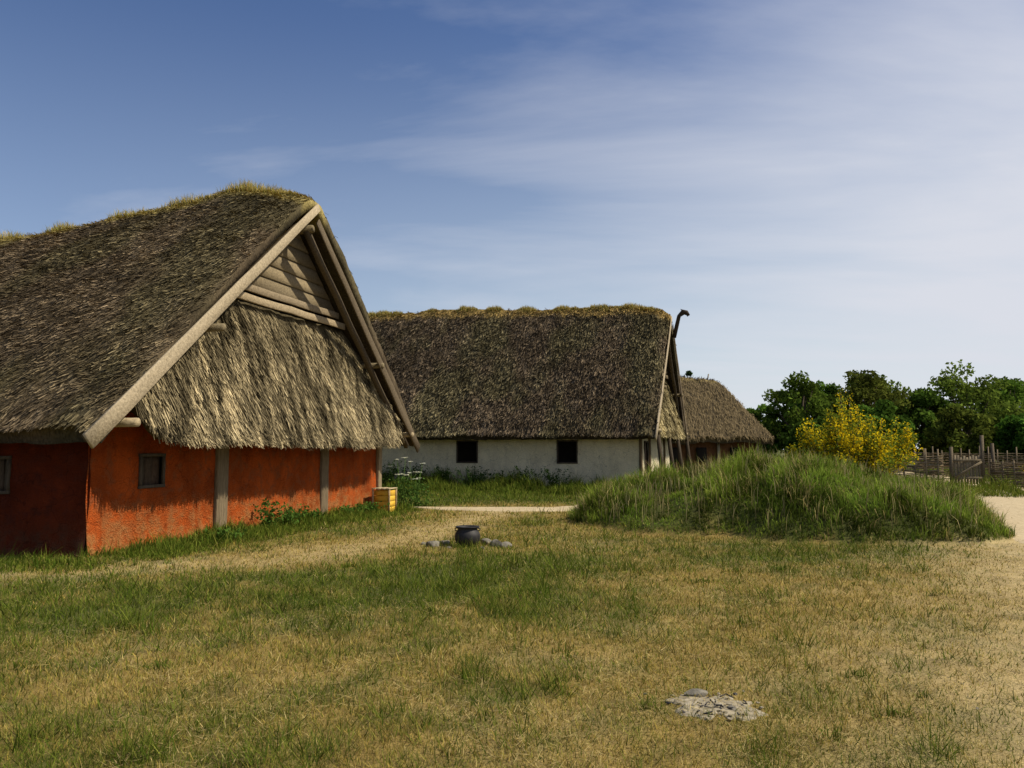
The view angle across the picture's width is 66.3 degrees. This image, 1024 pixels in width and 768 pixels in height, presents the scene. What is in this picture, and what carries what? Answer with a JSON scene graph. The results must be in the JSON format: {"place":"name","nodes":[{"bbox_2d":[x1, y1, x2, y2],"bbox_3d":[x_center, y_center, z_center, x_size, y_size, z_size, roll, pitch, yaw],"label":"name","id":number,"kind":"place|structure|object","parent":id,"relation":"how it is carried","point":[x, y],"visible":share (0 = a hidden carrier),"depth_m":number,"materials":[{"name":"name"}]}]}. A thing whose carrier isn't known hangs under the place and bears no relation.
{"place":"outdoors","nodes":[
{"label":"outdoors","id":0,"kind":"place"},
{"bbox_2d":[0,450,1023,767],"bbox_3d":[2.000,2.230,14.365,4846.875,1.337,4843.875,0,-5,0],"label":"ground","id":1,"kind":"structure","parent":0,"point":[996,758],"depth_m":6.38,"materials":[{"name":"green plant"}]},
{"bbox_2d":[0,179,419,557],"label":"red thatched longhouse","id":2,"kind":"structure","parent":1,"relation":"on","point":[183,365],"depth_m":14.63,"materials":[{"name":"plant"}]},
{"bbox_2d":[0,455,11,493],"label":"window frame","id":3,"kind":"structure","parent":2,"relation":"in","point":[5,470],"depth_m":12.23,"materials":[{"name":"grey wood"}]},
{"bbox_2d":[137,453,165,488],"bbox_3d":[-6.140,1.470,13.293,0.144,0.587,0.611,-1,-5,16],"label":"window frame","id":4,"kind":"structure","parent":2,"relation":"in","point":[148,462],"depth_m":13.34,"materials":[{"name":"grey wood"}]},
{"bbox_2d":[202,526,246,541],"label":"nettle plant","id":5,"kind":"object","parent":1,"relation":"on","point":[223,532],"visible":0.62,"depth_m":13.94,"materials":[{"name":"green plant"}]},
{"bbox_2d":[250,498,291,526],"bbox_3d":[-4.884,2.647,15.855,0.748,0.677,0.614,0,-5,0],"label":"nettle plant","id":6,"kind":"object","parent":1,"relation":"on","point":[270,514],"visible":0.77,"depth_m":15.78,"materials":[{"name":"green plant"}]},
{"bbox_2d":[277,503,308,525],"bbox_3d":[-4.596,2.764,16.379,0.879,0.532,0.814,-2,-5,24],"label":"nettle plant","id":7,"kind":"object","parent":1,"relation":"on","point":[288,516],"visible":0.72,"depth_m":16.28,"materials":[{"name":"green plant"}]},
{"bbox_2d":[298,508,324,519],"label":"nettle plant","id":8,"kind":"object","parent":1,"relation":"on","point":[317,512],"visible":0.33,"depth_m":17.17,"materials":[{"name":"green plant"}]},
{"bbox_2d":[332,504,371,513],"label":"nettle plant","id":9,"kind":"object","parent":1,"relation":"on","point":[352,508],"visible":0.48,"depth_m":19.14,"materials":[{"name":"green plant"}]},
{"bbox_2d":[356,501,389,512],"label":"nettle plant","id":10,"kind":"object","parent":1,"relation":"on","point":[371,508],"visible":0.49,"depth_m":20.13,"materials":[{"name":"green plant"}]},
{"bbox_2d":[372,487,397,511],"bbox_3d":[-3.419,3.106,21.015,0.528,0.649,0.503,-1,-5,16],"label":"yellow wooden crate","id":11,"kind":"object","parent":1,"relation":"on","point":[385,497],"visible":0.85,"depth_m":20.84,"materials":[{"name":"paint"}]},
{"bbox_2d":[382,460,408,483],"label":"nettle plant","id":12,"kind":"object","parent":1,"relation":"on","point":[388,474],"visible":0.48,"depth_m":32.81,"materials":[{"name":"green plant"}]},
{"bbox_2d":[382,457,424,506],"bbox_3d":[-3.172,2.834,22.506,1.357,1.486,1.575,0,-5,0],"label":"cow parsley plant","id":13,"kind":"object","parent":1,"relation":"on","point":[401,485],"visible":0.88,"depth_m":22.36,"materials":[{"name":"green plant"}]},
{"bbox_2d":[388,462,425,480],"bbox_3d":[-4.307,3.853,32.883,1.429,1.165,1.447,-2,-5,19],"label":"plant","id":14,"kind":"object","parent":1,"relation":"on","point":[423,471],"visible":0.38,"depth_m":32.83,"materials":[{"name":"green plant"}]},
{"bbox_2d":[395,461,445,506],"bbox_3d":[-2.683,2.915,22.769,1.519,1.373,1.357,0,-5,0],"label":"cow parsley plant","id":15,"kind":"object","parent":1,"relation":"on","point":[416,493],"visible":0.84,"depth_m":22.77,"materials":[{"name":"green plant"}]},
{"bbox_2d":[424,464,449,481],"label":"nettle plant","id":16,"kind":"object","parent":1,"relation":"on","point":[441,473],"visible":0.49,"depth_m":32.24,"materials":[{"name":"green plant"}]},
{"bbox_2d":[421,538,511,548],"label":"hearth stones","id":17,"kind":"object","parent":1,"relation":"on","point":[437,543],"visible":0.52,"depth_m":13.44,"materials":[{"name":"grey stone"}]},
{"bbox_2d":[455,525,479,546],"bbox_3d":[-0.760,2.635,13.378,0.444,0.415,0.440,0,-5,0],"label":"iron cauldron","id":18,"kind":"object","parent":1,"relation":"on","point":[470,532],"visible":0.91,"depth_m":13.22,"materials":[{"name":"black metal"}]},
{"bbox_2d":[447,466,491,487],"bbox_3d":[-1.713,3.809,31.588,2.294,1.022,0.969,3,-6,-35],"label":"nettle plant","id":19,"kind":"object","parent":1,"relation":"on","point":[471,480],"visible":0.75,"depth_m":31.59,"materials":[{"name":"green plant"}]},
{"bbox_2d":[478,470,518,484],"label":"nettle plant","id":20,"kind":"object","parent":1,"relation":"on","point":[496,476],"visible":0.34,"depth_m":31.68,"materials":[{"name":"green plant"}]},
{"bbox_2d":[0,462,1023,574],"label":"grass","id":21,"kind":"structure","parent":1,"relation":"on","point":[1000,488],"depth_m":17.73,"materials":[{"name":"green plant"}]},
{"bbox_2d":[368,302,691,485],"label":"white thatched longhouse","id":22,"kind":"structure","parent":1,"relation":"on","point":[590,391],"depth_m":33.34,"materials":[{"name":"plant"}]},
{"bbox_2d":[456,440,477,462],"bbox_3d":[-1.881,2.834,32.796,0.964,0.943,0.065,-2,-5,18],"label":"window frame","id":23,"kind":"structure","parent":22,"relation":"in","point":[465,440],"depth_m":32.78,"materials":[{"name":"grey wood"}]},
{"bbox_2d":[557,440,577,463],"bbox_3d":[2.218,2.727,31.484,0.864,0.937,0.062,-1,-5,17],"label":"window frame","id":24,"kind":"structure","parent":22,"relation":"in","point":[576,441],"depth_m":31.42,"materials":[{"name":"grey wood"}]},
{"bbox_2d":[644,441,648,477],"bbox_3d":[5.439,3.324,31.863,0.145,2.013,0.865,-2,-5,19],"label":"door frame","id":25,"kind":"structure","parent":22,"relation":"in","point":[645,442],"depth_m":31.85,"materials":[{"name":"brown wood"}]},
{"bbox_2d":[512,465,547,485],"bbox_3d":[0.497,3.751,31.239,1.815,1.065,1.068,-4,-6,42],"label":"nettle plant","id":26,"kind":"object","parent":1,"relation":"on","point":[525,473],"visible":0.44,"depth_m":31.03,"materials":[{"name":"green plant"}]},
{"bbox_2d":[543,469,571,487],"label":"nettle plant","id":27,"kind":"object","parent":1,"relation":"on","point":[550,482],"visible":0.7,"depth_m":30.62,"materials":[{"name":"green plant"}]},
{"bbox_2d":[684,370,692,377],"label":"spruce tree","id":28,"kind":"object","parent":1,"relation":"on","point":[688,373],"visible":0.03,"depth_m":63.17,"materials":[{"name":"green plant"}]},
{"bbox_2d":[672,442,755,470],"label":"walls","id":29,"kind":"structure","parent":1,"relation":"on","point":[712,448],"depth_m":46.43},
{"bbox_2d":[672,447,739,461],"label":"windows","id":30,"kind":"structure","parent":29,"relation":"attached to","point":[700,452],"depth_m":46.26,"materials":[{"name":"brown wood"}]},
{"bbox_2d":[671,377,773,445],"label":"thatch roof","id":31,"kind":"structure","parent":29,"relation":"on","point":[724,441],"depth_m":46.94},
{"bbox_2d":[679,375,773,442],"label":"thatch straw","id":32,"kind":"object","parent":31,"relation":"attached to","point":[726,411],"visible":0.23,"depth_m":47.13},
{"bbox_2d":[665,688,768,720],"bbox_3d":[1.280,2.023,4.947,0.620,0.068,0.554,0,-5,0],"label":"fire pit","id":33,"kind":"object","parent":1,"relation":"on","point":[720,706],"visible":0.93,"depth_m":4.92,"materials":[{"name":"grey stone"}]},
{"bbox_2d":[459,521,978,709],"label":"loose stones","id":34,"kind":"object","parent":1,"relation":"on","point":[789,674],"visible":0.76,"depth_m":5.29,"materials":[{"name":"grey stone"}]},
{"bbox_2d":[686,374,758,465],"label":"timber posts","id":35,"kind":"object","parent":1,"relation":"on","point":[718,448],"visible":0.16,"depth_m":46.25,"materials":[{"name":"brown wood"}]},
{"bbox_2d":[747,403,788,453],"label":"hazel tree","id":36,"kind":"object","parent":1,"relation":"on","point":[776,446],"visible":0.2,"depth_m":74.25,"materials":[{"name":"green plant"}]},
{"bbox_2d":[566,443,1015,543],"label":"mound grass","id":37,"kind":"structure","parent":1,"relation":"on","point":[801,473],"depth_m":15.53,"materials":[{"name":"green plant"}]},
{"bbox_2d":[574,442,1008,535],"bbox_3d":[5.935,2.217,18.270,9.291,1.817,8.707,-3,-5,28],"label":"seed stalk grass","id":38,"kind":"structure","parent":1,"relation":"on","point":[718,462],"depth_m":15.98,"materials":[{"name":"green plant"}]},
{"bbox_2d":[754,370,838,453],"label":"oak tree","id":39,"kind":"object","parent":1,"relation":"on","point":[801,389],"visible":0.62,"depth_m":71.16,"materials":[{"name":"green plant"}]},
{"bbox_2d":[779,380,844,435],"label":"oak tree","id":40,"kind":"object","parent":1,"relation":"on","point":[830,389],"visible":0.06,"depth_m":77.35,"materials":[{"name":"green plant"}]},
{"bbox_2d":[785,414,852,454],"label":"hazel tree","id":41,"kind":"object","parent":1,"relation":"on","point":[818,422],"visible":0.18,"depth_m":64.24,"materials":[{"name":"green plant"}]},
{"bbox_2d":[760,425,920,456],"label":"distant trees","id":42,"kind":"object","parent":1,"relation":"on","point":[918,444],"depth_m":163.02,"materials":[{"name":"green plant"}]},
{"bbox_2d":[785,384,923,475],"bbox_3d":[8.887,1.201,20.430,3.248,2.606,2.226,-3,-5,30],"label":"yellow broom bush","id":43,"kind":"object","parent":1,"relation":"on","point":[880,452],"visible":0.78,"depth_m":20.15,"materials":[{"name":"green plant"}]},
{"bbox_2d":[825,369,918,435],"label":"oak tree","id":44,"kind":"object","parent":1,"relation":"on","point":[864,390],"visible":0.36,"depth_m":72.61,"materials":[{"name":"green plant"}]},
{"bbox_2d":[838,370,911,404],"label":"oak tree","id":45,"kind":"object","parent":1,"relation":"on","point":[893,389],"visible":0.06,"depth_m":82.95,"materials":[{"name":"green plant"}]},
{"bbox_2d":[844,398,917,457],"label":"hazel tree","id":46,"kind":"object","parent":1,"relation":"on","point":[882,409],"visible":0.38,"depth_m":64.69,"materials":[{"name":"green plant"}]},
{"bbox_2d":[826,448,944,481],"bbox_3d":[16.457,3.701,34.672,4.771,1.880,0.157,-1,-5,16],"label":"wattle fence","id":47,"kind":"object","parent":1,"relation":"on","point":[926,460],"visible":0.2,"depth_m":34.22,"materials":[{"name":"brown wood"}]},
{"bbox_2d":[893,386,951,466],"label":"hazel tree","id":48,"kind":"object","parent":1,"relation":"on","point":[923,399],"visible":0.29,"depth_m":70.46,"materials":[{"name":"green plant"}]},
{"bbox_2d":[921,405,1003,464],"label":"hazel tree","id":49,"kind":"object","parent":1,"relation":"on","point":[956,420],"visible":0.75,"depth_m":62.74,"materials":[{"name":"green plant"}]},
{"bbox_2d":[914,446,1023,478],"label":"wattle fence","id":50,"kind":"object","parent":1,"relation":"on","point":[988,456],"visible":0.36,"depth_m":41.26,"materials":[{"name":"brown wood"}]},
{"bbox_2d":[916,359,1023,458],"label":"oak tree","id":51,"kind":"object","parent":1,"relation":"on","point":[966,393],"visible":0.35,"depth_m":71.17,"materials":[{"name":"green plant"}]},
{"bbox_2d":[949,435,996,483],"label":"wooden gate","id":52,"kind":"structure","parent":1,"relation":"on","point":[976,469],"depth_m":33.74,"materials":[{"name":"grey wood"}]},
{"bbox_2d":[965,376,1023,465],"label":"oak tree","id":53,"kind":"object","parent":1,"relation":"on","point":[1016,388],"visible":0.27,"depth_m":75.24,"materials":[{"name":"green plant"}]},
{"bbox_2d":[990,413,1023,462],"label":"hazel tree","id":54,"kind":"object","parent":1,"relation":"on","point":[1009,439],"visible":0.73,"depth_m":62.22,"materials":[{"name":"green plant"}]},
{"bbox_2d":[990,459,1023,486],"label":"wattle fence","id":55,"kind":"object","parent":1,"relation":"on","point":[1015,474],"visible":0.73,"depth_m":32.89,"materials":[{"name":"brown wood"}]},
{"bbox_2d":[0,0,1023,449],"label":"sky","id":56,"kind":"structure","parent":0,"point":[825,189],"materials":[{"name":"blue"}]},
{"bbox_2d":[415,499,987,511],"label":"sandy path","id":57,"kind":"structure","parent":0,"point":[517,509],"depth_m":21.61,"materials":[{"name":"beige sand"}]},
{"bbox_2d":[888,467,1023,493],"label":"meadow grass","id":58,"kind":"structure","parent":0,"point":[986,471],"depth_m":47.94,"materials":[{"name":"green plant"}]},
{"bbox_2d":[898,472,1023,543],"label":"gravel path","id":59,"kind":"structure","parent":0,"point":[1014,516],"depth_m":21.09,"materials":[{"name":"beige gravel"}]}
]}

